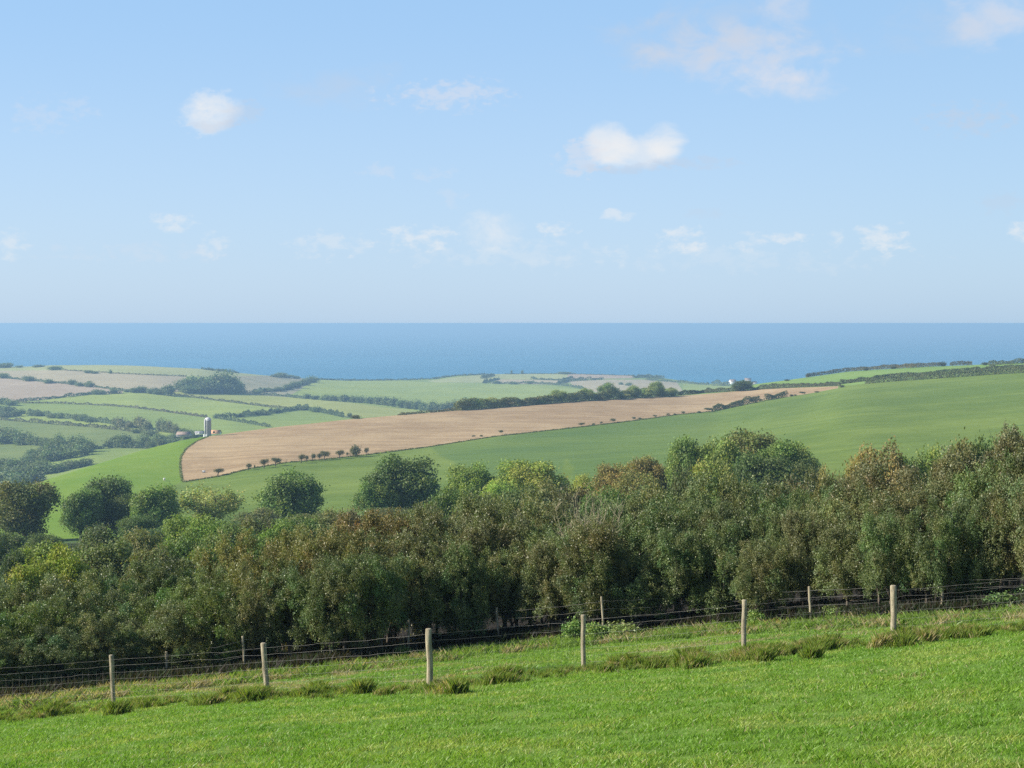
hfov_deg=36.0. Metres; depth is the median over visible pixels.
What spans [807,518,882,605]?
thorn tree
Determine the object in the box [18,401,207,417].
hedge
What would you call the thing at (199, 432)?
barn
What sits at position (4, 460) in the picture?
tree
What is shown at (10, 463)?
tree
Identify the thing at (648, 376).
hedge
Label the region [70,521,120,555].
bush
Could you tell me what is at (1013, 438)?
thorn tree
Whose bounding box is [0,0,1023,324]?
sky
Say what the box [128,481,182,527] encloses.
tree
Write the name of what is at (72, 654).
thorn tree
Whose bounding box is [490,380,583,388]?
hedge
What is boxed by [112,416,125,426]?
tree
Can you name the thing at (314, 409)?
tree
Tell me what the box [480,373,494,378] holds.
hedge
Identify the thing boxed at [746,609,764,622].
bramble
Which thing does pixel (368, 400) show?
tree
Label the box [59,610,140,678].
thorn tree
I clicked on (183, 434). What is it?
barn
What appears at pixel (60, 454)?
tree
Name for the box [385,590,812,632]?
woodland floor
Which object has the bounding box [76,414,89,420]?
tree
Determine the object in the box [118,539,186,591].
bush
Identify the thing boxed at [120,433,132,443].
tree
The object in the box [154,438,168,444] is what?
tree
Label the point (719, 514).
thorn tree
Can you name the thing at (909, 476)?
thorn tree
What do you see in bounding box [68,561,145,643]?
thorn tree
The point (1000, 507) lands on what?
thorn tree
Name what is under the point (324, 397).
tree
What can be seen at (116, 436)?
tree
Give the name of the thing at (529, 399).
hedge
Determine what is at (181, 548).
bush
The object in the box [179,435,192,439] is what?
tree
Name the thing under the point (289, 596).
thorn tree
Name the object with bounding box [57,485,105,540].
tree
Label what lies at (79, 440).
tree
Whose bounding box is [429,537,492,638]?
thorn tree
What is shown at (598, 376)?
field
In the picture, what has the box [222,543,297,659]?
thorn tree
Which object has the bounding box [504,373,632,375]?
hedge
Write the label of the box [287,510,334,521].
bush
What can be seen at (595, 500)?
bush
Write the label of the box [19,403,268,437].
field
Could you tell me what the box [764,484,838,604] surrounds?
thorn tree
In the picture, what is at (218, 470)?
windswept tree
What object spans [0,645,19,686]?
thorn tree
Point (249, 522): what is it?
bush
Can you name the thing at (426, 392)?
field
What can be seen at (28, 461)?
tree
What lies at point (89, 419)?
tree
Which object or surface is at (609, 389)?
tree
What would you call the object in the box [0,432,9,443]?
tree
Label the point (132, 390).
tree
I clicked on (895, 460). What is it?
tree
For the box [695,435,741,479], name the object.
tree
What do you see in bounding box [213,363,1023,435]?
crest pasture
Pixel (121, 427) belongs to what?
hedge
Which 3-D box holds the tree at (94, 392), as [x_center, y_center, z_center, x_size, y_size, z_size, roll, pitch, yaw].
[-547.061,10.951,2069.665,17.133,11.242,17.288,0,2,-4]
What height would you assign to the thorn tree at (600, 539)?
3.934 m
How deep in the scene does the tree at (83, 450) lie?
1284.81 m
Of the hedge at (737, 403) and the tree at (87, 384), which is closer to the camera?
the hedge at (737, 403)
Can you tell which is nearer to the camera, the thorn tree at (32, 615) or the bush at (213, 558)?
the thorn tree at (32, 615)
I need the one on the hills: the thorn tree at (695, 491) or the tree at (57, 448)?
the tree at (57, 448)
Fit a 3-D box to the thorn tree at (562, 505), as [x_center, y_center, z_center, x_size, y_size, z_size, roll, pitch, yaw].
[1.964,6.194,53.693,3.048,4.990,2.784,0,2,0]
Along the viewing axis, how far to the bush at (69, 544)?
276.85 m
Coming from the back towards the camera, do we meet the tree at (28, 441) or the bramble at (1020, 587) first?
the tree at (28, 441)
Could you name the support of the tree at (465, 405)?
on the ploughed field at (232, 452)
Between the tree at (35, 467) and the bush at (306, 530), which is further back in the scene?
the tree at (35, 467)
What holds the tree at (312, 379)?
on the field at (253, 382)
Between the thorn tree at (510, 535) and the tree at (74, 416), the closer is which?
the thorn tree at (510, 535)
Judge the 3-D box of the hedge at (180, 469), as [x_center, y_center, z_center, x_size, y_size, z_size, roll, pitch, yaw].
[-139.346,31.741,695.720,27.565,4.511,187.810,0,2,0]
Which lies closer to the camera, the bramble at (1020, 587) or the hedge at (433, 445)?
the bramble at (1020, 587)
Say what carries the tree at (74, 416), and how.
on the field at (27, 418)
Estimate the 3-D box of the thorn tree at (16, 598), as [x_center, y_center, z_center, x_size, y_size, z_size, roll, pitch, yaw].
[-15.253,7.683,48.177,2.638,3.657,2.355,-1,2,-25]
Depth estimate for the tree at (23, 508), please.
328.69 m
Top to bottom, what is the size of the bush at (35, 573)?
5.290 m
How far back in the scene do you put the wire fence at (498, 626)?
45.87 m
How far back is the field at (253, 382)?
2567.29 m
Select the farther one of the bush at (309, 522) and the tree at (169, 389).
the tree at (169, 389)
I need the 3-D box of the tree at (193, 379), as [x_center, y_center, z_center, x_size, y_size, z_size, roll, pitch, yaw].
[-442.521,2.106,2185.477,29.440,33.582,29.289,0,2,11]
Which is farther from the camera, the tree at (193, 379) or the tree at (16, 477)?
the tree at (193, 379)
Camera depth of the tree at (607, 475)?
250.16 m
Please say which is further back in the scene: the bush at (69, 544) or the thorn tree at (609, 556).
the bush at (69, 544)
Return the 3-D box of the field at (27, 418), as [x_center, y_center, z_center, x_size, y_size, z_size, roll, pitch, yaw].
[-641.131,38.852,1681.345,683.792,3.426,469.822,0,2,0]
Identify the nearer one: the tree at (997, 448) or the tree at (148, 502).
the tree at (997, 448)
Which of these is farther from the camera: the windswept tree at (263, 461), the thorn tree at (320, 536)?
the windswept tree at (263, 461)
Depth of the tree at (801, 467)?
244.26 m
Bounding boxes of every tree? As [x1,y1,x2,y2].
[0,362,14,367]
[0,373,9,377]
[0,397,10,403]
[0,405,19,412]
[0,411,13,416]
[0,423,10,433]
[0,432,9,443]
[0,456,15,466]
[0,465,17,474]
[0,469,16,482]
[0,471,33,483]
[0,474,63,540]
[0,576,50,648]
[0,607,41,673]
[0,635,50,686]
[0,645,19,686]
[1,457,22,468]
[1,593,84,678]
[2,399,18,405]
[2,427,17,442]
[4,464,29,474]
[6,427,20,443]
[11,409,22,415]
[12,435,26,445]
[12,623,94,683]
[14,430,36,444]
[18,455,37,461]
[18,458,34,468]
[19,461,47,473]
[20,375,38,380]
[23,433,37,444]
[23,572,88,636]
[24,448,40,456]
[24,470,46,482]
[26,410,43,415]
[28,450,43,460]
[31,436,41,445]
[32,459,51,466]
[33,411,42,415]
[34,584,114,674]
[37,437,49,445]
[38,448,58,461]
[39,461,63,474]
[40,438,49,445]
[41,378,54,382]
[42,440,59,451]
[45,365,63,369]
[45,413,55,417]
[45,438,65,445]
[49,443,64,451]
[52,432,64,440]
[53,463,72,471]
[54,439,72,445]
[54,450,74,459]
[56,413,65,418]
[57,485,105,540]
[59,447,79,458]
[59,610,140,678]
[62,442,84,449]
[65,459,83,468]
[67,379,75,384]
[67,433,82,442]
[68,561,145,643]
[69,414,81,419]
[73,381,83,385]
[73,434,89,444]
[74,444,92,456]
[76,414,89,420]
[77,459,89,466]
[80,439,100,451]
[80,473,133,536]
[82,458,95,464]
[83,416,95,422]
[83,587,159,657]
[84,381,94,387]
[89,389,100,394]
[95,389,105,394]
[97,617,168,671]
[101,438,115,446]
[104,490,137,537]
[105,557,192,657]
[111,433,119,442]
[111,437,128,446]
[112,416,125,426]
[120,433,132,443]
[123,421,133,427]
[128,428,139,432]
[128,439,137,445]
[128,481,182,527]
[129,387,138,392]
[129,574,215,660]
[132,414,142,427]
[134,385,146,392]
[135,418,147,428]
[136,433,152,445]
[141,420,153,429]
[141,430,156,435]
[142,598,220,668]
[144,439,158,447]
[152,389,161,394]
[152,433,165,441]
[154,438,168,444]
[155,417,163,431]
[156,552,211,640]
[159,418,166,432]
[161,383,176,395]
[163,420,172,432]
[167,438,181,443]
[171,423,180,432]
[172,380,189,391]
[176,480,249,519]
[178,383,201,393]
[178,560,241,658]
[179,376,195,386]
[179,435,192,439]
[179,578,257,669]
[184,375,201,392]
[191,431,199,437]
[191,526,259,653]
[193,381,209,393]
[195,375,208,391]
[199,377,221,392]
[208,370,230,391]
[214,382,234,393]
[214,468,223,474]
[218,368,237,392]
[219,559,284,660]
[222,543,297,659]
[224,386,238,394]
[229,376,245,393]
[251,466,330,520]
[253,409,264,414]
[254,559,333,655]
[255,523,315,652]
[259,458,269,467]
[270,374,283,377]
[270,532,337,653]
[271,458,282,465]
[273,408,282,412]
[283,383,294,389]
[287,381,301,387]
[292,405,305,409]
[294,551,375,653]
[298,452,305,462]
[300,524,390,650]
[301,379,310,384]
[302,375,320,382]
[309,395,319,399]
[309,406,324,411]
[309,507,356,649]
[319,394,331,400]
[319,449,330,459]
[326,395,338,400]
[335,449,343,458]
[335,545,412,651]
[337,393,348,401]
[342,505,435,641]
[347,395,356,401]
[349,444,362,456]
[349,479,400,513]
[353,524,435,642]
[355,395,366,402]
[359,451,444,509]
[364,396,376,403]
[372,396,382,404]
[378,396,394,405]
[387,396,400,406]
[388,538,462,639]
[394,398,407,407]
[395,518,476,634]
[402,400,412,408]
[405,499,458,635]
[410,399,421,409]
[418,401,426,410]
[423,399,438,410]
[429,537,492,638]
[434,403,446,411]
[434,487,522,630]
[436,512,507,633]
[438,402,451,410]
[443,459,499,497]
[444,399,456,407]
[457,402,470,409]
[469,398,485,408]
[476,539,542,629]
[478,510,544,627]
[485,397,502,406]
[488,490,559,627]
[494,457,571,494]
[499,399,515,405]
[509,520,582,627]
[512,533,575,627]
[528,494,589,621]
[549,389,569,402]
[552,489,632,623]
[552,514,636,622]
[554,513,631,622]
[555,549,635,623]
[557,371,573,373]
[565,496,637,618]
[579,387,593,400]
[582,545,669,621]
[589,459,645,495]
[592,393,606,399]
[595,382,621,398]
[609,486,684,615]
[610,510,662,618]
[618,393,629,398]
[625,495,723,616]
[626,385,640,397]
[628,453,669,494]
[639,520,707,619]
[641,388,656,397]
[647,381,664,396]
[655,467,732,609]
[659,390,670,396]
[663,432,709,493]
[664,388,678,395]
[676,516,758,617]
[683,494,755,612]
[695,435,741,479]
[714,474,781,608]
[717,449,798,486]
[719,422,780,462]
[721,492,792,607]
[725,536,795,615]
[741,474,804,604]
[755,434,822,469]
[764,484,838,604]
[780,504,829,606]
[786,454,824,490]
[795,464,859,602]
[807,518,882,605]
[817,480,892,603]
[824,453,897,598]
[849,505,922,604]
[850,435,916,494]
[856,482,945,599]
[880,460,953,595]
[894,495,966,602]
[909,469,989,594]
[919,443,989,592]
[935,488,1011,598]
[942,446,1022,591]
[943,427,982,484]
[970,429,1007,489]
[970,474,1023,593]
[973,418,1023,587]
[992,432,1022,517]
[994,441,1023,572]
[1007,469,1023,569]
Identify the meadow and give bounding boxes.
[0,618,1023,767]
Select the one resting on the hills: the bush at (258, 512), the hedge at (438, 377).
the hedge at (438, 377)
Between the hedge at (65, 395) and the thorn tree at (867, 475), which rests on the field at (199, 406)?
the hedge at (65, 395)
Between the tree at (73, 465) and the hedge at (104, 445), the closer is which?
the tree at (73, 465)
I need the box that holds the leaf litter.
[276,576,1023,651]
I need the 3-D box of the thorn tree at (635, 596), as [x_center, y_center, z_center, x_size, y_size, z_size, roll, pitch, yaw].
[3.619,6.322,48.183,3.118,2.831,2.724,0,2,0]
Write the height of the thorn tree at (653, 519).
4.365 m
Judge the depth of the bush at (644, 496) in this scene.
120.15 m
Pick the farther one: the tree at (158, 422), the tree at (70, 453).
the tree at (158, 422)
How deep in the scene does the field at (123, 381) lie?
2349.81 m
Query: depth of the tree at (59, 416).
1714.44 m
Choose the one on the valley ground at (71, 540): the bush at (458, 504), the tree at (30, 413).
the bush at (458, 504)
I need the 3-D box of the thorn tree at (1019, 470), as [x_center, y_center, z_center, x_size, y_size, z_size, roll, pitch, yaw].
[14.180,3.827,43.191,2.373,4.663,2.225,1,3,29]
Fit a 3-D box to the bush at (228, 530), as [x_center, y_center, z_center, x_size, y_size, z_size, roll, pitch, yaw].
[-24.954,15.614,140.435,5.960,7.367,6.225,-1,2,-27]
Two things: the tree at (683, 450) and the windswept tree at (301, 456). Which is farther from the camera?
the windswept tree at (301, 456)
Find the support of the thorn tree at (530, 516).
on the leaf litter
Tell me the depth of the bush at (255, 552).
85.28 m
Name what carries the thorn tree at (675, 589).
on the leaf litter
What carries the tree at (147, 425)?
on the field at (27, 418)
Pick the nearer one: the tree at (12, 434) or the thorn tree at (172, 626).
the thorn tree at (172, 626)
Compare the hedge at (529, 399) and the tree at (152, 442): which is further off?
the tree at (152, 442)
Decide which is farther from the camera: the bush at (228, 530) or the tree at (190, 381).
the tree at (190, 381)
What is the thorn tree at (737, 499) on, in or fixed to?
on the leaf litter
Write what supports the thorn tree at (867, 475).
on the leaf litter
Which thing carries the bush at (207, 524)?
on the valley ground at (71, 540)
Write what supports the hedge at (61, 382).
on the field at (123, 381)
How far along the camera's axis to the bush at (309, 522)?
170.76 m
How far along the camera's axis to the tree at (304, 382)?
2653.60 m
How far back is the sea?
9356.11 m
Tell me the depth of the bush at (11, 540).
250.18 m
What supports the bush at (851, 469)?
on the valley ground at (71, 540)
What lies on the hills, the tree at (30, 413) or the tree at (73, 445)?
the tree at (73, 445)
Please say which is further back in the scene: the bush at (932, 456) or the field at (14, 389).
the field at (14, 389)
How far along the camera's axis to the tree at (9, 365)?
2663.28 m
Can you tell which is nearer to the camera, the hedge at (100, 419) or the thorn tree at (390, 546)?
the thorn tree at (390, 546)
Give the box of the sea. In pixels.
[0,325,1023,383]
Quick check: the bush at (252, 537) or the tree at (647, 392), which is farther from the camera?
the tree at (647, 392)
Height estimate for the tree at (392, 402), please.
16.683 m
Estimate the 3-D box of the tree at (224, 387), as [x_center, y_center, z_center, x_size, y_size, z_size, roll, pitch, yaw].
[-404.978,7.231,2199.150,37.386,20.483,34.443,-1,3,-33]
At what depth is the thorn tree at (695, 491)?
51.89 m
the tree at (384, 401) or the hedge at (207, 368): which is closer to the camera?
the tree at (384, 401)
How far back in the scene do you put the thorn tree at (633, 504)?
52.47 m
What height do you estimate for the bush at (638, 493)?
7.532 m
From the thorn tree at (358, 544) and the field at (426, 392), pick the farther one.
the field at (426, 392)
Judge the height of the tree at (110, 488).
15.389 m
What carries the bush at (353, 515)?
on the valley ground at (71, 540)
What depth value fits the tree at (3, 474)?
1137.92 m
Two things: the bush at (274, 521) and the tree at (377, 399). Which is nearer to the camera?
the bush at (274, 521)
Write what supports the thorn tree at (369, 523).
on the leaf litter
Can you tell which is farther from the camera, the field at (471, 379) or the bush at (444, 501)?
the field at (471, 379)
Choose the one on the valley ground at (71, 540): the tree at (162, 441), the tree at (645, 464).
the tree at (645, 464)
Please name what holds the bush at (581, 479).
on the valley ground at (71, 540)
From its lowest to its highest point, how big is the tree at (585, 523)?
4.795 m
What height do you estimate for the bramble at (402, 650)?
0.600 m
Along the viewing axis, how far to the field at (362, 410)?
2038.51 m
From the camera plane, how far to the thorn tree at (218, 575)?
48.05 m
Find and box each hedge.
[0,416,159,434]
[4,375,146,392]
[16,390,122,401]
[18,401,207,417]
[27,408,153,429]
[64,368,185,376]
[96,443,151,448]
[173,393,294,408]
[178,436,208,480]
[182,411,713,481]
[201,367,238,372]
[214,415,270,426]
[220,404,344,417]
[241,390,305,398]
[252,378,308,391]
[319,373,485,380]
[452,387,671,410]
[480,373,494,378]
[482,376,499,382]
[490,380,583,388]
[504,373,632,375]
[530,376,572,379]
[557,376,604,383]
[632,374,664,378]
[645,377,708,384]
[677,381,840,394]
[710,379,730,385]
[712,396,760,410]
[764,390,788,400]
[806,362,939,376]
[840,364,1023,383]
[864,366,1023,383]
[950,360,971,365]
[988,358,1023,364]
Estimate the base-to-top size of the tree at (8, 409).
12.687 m
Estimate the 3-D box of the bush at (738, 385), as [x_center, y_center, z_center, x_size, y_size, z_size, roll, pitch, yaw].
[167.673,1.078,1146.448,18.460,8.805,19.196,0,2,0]
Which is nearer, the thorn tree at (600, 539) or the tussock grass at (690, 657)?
the tussock grass at (690, 657)
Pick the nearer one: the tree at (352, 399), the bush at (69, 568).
the bush at (69, 568)
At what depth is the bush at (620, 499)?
110.21 m
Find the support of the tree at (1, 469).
on the hills
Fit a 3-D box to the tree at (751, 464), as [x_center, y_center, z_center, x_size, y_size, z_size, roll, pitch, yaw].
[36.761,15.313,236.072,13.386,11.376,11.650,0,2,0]
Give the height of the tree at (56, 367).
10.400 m
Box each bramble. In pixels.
[118,664,155,674]
[394,643,413,654]
[561,616,580,637]
[585,621,611,639]
[602,619,641,636]
[653,609,676,623]
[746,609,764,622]
[821,605,843,616]
[983,590,1023,607]
[1009,583,1023,595]
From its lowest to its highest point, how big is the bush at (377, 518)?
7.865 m
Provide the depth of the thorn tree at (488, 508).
52.96 m
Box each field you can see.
[0,365,266,376]
[0,370,185,391]
[0,378,123,400]
[0,419,180,448]
[0,443,42,458]
[4,412,172,435]
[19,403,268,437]
[43,393,274,417]
[173,392,416,416]
[180,386,837,479]
[224,410,344,427]
[232,376,305,396]
[298,380,581,412]
[429,374,566,382]
[492,379,568,384]
[567,374,632,378]
[569,379,682,391]
[683,383,732,393]
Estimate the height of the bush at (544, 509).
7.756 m
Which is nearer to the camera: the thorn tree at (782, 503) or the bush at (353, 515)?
the thorn tree at (782, 503)
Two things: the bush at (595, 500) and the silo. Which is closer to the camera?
the bush at (595, 500)
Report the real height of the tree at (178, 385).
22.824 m
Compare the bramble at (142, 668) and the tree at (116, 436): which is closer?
the bramble at (142, 668)
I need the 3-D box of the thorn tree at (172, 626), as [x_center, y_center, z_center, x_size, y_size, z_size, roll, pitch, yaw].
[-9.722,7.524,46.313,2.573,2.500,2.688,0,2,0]
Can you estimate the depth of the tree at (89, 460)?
1200.39 m
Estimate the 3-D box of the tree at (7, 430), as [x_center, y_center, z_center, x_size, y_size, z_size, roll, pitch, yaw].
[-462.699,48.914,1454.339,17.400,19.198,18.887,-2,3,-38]
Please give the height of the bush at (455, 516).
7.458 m
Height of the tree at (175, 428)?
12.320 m
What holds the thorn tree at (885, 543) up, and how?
on the leaf litter
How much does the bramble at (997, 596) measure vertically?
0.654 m
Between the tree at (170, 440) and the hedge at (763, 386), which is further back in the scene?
the tree at (170, 440)
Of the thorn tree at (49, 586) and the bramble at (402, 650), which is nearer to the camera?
the bramble at (402, 650)
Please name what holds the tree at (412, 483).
on the valley ground at (71, 540)
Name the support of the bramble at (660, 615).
on the leaf litter
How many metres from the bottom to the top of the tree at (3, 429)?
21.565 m
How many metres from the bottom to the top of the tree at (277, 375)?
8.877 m
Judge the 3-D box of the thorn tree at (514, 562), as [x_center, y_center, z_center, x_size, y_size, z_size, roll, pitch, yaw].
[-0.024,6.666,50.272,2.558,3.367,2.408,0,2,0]
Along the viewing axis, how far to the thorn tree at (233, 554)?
51.08 m
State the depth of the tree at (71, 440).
1362.00 m
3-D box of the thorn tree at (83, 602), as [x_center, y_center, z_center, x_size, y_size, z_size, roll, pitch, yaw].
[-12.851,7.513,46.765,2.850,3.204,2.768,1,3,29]
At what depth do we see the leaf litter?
62.33 m
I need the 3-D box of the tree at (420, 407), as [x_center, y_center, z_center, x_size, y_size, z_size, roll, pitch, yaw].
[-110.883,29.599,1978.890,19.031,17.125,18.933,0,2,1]
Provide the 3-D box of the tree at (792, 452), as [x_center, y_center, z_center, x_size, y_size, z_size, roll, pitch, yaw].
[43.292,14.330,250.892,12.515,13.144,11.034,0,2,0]
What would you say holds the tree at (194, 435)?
on the field at (186, 422)
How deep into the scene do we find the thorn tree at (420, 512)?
52.42 m
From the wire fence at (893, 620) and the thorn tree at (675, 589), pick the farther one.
the thorn tree at (675, 589)
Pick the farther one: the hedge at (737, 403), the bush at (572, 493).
the hedge at (737, 403)
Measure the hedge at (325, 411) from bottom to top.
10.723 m
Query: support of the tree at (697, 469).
on the valley ground at (71, 540)
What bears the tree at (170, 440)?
on the hills
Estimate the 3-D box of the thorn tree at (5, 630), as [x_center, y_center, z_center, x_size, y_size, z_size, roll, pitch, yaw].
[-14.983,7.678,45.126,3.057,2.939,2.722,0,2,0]
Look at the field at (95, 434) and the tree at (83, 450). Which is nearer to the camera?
the tree at (83, 450)
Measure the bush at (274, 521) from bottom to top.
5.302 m
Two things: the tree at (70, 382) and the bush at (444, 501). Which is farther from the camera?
the tree at (70, 382)
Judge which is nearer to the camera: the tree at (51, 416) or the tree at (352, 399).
the tree at (51, 416)
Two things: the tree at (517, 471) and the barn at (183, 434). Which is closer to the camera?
the tree at (517, 471)
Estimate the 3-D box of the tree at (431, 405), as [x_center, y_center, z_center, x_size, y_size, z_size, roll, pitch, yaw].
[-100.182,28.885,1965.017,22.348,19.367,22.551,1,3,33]
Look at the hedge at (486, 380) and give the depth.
3015.38 m
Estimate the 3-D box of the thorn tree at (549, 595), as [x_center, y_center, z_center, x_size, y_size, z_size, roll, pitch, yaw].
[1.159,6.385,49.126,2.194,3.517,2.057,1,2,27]
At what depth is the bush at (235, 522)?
274.64 m
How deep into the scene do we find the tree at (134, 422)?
1569.12 m
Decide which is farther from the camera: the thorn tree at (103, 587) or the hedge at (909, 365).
the hedge at (909, 365)
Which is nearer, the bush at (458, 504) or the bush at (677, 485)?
the bush at (677, 485)
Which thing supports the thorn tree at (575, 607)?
on the leaf litter
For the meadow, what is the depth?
21.15 m
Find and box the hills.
[0,374,752,485]
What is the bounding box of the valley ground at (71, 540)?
[22,538,853,618]
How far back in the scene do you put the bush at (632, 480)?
239.87 m
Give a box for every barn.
[176,432,191,436]
[195,431,203,434]
[211,430,221,434]
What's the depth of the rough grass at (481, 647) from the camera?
41.91 m
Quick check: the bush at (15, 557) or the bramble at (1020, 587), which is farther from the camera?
the bush at (15, 557)
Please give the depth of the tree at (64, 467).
1176.50 m
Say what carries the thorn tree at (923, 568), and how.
on the leaf litter
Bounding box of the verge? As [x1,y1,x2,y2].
[397,408,456,414]
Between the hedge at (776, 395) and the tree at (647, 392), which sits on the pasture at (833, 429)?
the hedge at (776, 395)
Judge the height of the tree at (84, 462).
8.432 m
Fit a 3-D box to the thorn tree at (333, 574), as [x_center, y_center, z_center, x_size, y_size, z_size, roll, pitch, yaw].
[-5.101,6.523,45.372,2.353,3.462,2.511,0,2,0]
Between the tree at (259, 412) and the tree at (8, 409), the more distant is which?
the tree at (8, 409)
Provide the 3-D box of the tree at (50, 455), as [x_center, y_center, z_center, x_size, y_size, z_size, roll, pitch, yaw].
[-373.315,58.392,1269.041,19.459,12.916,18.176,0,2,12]
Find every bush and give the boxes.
[0,532,26,555]
[0,540,8,564]
[0,544,29,591]
[3,539,73,572]
[4,552,56,602]
[22,531,65,550]
[37,543,94,592]
[63,542,79,549]
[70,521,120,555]
[75,537,136,610]
[115,515,160,537]
[117,525,166,554]
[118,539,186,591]
[122,528,171,543]
[145,539,190,571]
[154,532,208,571]
[160,512,201,541]
[178,510,224,542]
[185,535,234,588]
[191,530,235,561]
[207,518,256,548]
[214,519,240,530]
[231,506,285,523]
[231,529,276,563]
[232,531,258,546]
[237,510,277,534]
[257,517,298,549]
[257,518,288,526]
[284,511,324,535]
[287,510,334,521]
[291,525,316,540]
[311,506,339,533]
[314,524,352,543]
[332,503,363,534]
[358,505,399,539]
[360,507,409,516]
[382,505,417,519]
[394,499,446,525]
[423,484,463,522]
[444,511,473,540]
[445,482,482,520]
[475,477,514,498]
[477,491,509,523]
[496,479,538,515]
[517,475,564,517]
[521,501,573,539]
[551,479,591,517]
[568,472,595,494]
[575,482,620,515]
[575,499,602,521]
[598,485,646,519]
[609,466,663,497]
[624,485,666,502]
[635,474,671,512]
[668,458,705,509]
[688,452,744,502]
[701,487,739,507]
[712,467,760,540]
[731,380,754,390]
[743,480,777,499]
[763,469,809,508]
[810,462,842,512]
[839,455,868,487]
[891,444,936,486]
[919,442,945,481]
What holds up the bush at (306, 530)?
on the valley ground at (71, 540)
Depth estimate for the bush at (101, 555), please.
119.85 m
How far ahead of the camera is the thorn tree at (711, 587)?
47.17 m
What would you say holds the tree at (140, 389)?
on the hills
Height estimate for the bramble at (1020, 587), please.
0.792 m
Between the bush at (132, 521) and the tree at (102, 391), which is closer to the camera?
the bush at (132, 521)
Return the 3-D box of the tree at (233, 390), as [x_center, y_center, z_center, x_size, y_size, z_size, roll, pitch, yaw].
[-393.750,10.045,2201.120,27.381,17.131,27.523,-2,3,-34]
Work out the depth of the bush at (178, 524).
189.83 m
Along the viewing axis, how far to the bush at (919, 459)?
149.83 m
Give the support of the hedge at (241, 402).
on the field at (199, 406)
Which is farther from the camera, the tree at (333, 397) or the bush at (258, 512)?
the tree at (333, 397)
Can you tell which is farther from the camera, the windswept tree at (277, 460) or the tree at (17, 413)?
the tree at (17, 413)
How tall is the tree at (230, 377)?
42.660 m
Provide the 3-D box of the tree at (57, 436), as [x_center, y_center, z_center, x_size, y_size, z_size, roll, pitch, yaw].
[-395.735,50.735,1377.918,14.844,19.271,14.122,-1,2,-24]
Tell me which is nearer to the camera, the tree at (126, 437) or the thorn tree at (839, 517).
the thorn tree at (839, 517)
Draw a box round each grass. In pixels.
[0,602,1023,711]
[0,618,1023,722]
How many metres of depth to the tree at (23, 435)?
1429.62 m
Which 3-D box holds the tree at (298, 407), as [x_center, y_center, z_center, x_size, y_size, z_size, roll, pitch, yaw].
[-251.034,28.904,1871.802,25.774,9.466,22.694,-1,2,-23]
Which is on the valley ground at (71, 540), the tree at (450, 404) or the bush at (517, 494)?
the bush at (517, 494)
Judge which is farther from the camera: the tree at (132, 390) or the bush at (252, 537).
the tree at (132, 390)
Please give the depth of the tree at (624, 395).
1082.85 m
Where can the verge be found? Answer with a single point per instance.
(420, 411)
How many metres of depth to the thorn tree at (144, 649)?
46.00 m
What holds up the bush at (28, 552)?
on the valley ground at (71, 540)
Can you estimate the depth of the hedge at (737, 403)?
971.46 m
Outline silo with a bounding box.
[204,417,210,436]
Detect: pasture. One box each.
[0,437,203,538]
[159,373,1023,527]
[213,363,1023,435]
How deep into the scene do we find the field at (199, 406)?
1966.68 m
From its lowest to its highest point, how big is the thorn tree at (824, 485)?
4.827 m
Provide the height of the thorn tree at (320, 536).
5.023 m
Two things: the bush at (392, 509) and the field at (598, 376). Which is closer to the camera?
the bush at (392, 509)
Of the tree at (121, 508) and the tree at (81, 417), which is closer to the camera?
the tree at (121, 508)
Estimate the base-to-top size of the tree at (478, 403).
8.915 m
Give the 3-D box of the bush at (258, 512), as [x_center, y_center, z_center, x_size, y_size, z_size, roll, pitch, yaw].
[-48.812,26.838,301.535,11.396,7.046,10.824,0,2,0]
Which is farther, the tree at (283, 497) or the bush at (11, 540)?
the tree at (283, 497)
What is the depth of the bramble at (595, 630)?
45.30 m
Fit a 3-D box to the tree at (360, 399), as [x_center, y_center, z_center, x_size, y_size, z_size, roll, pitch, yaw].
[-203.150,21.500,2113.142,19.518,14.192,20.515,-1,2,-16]
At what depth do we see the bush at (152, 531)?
276.03 m
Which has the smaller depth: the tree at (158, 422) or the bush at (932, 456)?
the bush at (932, 456)
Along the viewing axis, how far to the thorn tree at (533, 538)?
50.47 m
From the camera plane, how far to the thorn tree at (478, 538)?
50.66 m
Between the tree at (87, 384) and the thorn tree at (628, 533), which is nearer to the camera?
the thorn tree at (628, 533)
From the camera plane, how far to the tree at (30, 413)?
1757.24 m
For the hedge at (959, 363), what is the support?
on the crest pasture at (837, 377)
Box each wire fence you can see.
[2,579,1023,706]
[6,578,1022,672]
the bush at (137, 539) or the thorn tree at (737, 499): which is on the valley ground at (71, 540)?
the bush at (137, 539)
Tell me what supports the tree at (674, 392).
on the ploughed field at (232, 452)
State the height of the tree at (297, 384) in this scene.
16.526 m
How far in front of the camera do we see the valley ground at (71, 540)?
329.72 m
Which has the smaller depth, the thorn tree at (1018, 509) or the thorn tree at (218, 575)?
the thorn tree at (1018, 509)
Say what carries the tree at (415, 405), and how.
on the field at (426, 392)
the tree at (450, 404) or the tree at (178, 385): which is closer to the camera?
the tree at (450, 404)
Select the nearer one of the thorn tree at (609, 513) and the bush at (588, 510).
the thorn tree at (609, 513)
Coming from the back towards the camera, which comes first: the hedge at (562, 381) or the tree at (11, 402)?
the hedge at (562, 381)
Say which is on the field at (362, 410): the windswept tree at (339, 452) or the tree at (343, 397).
the tree at (343, 397)

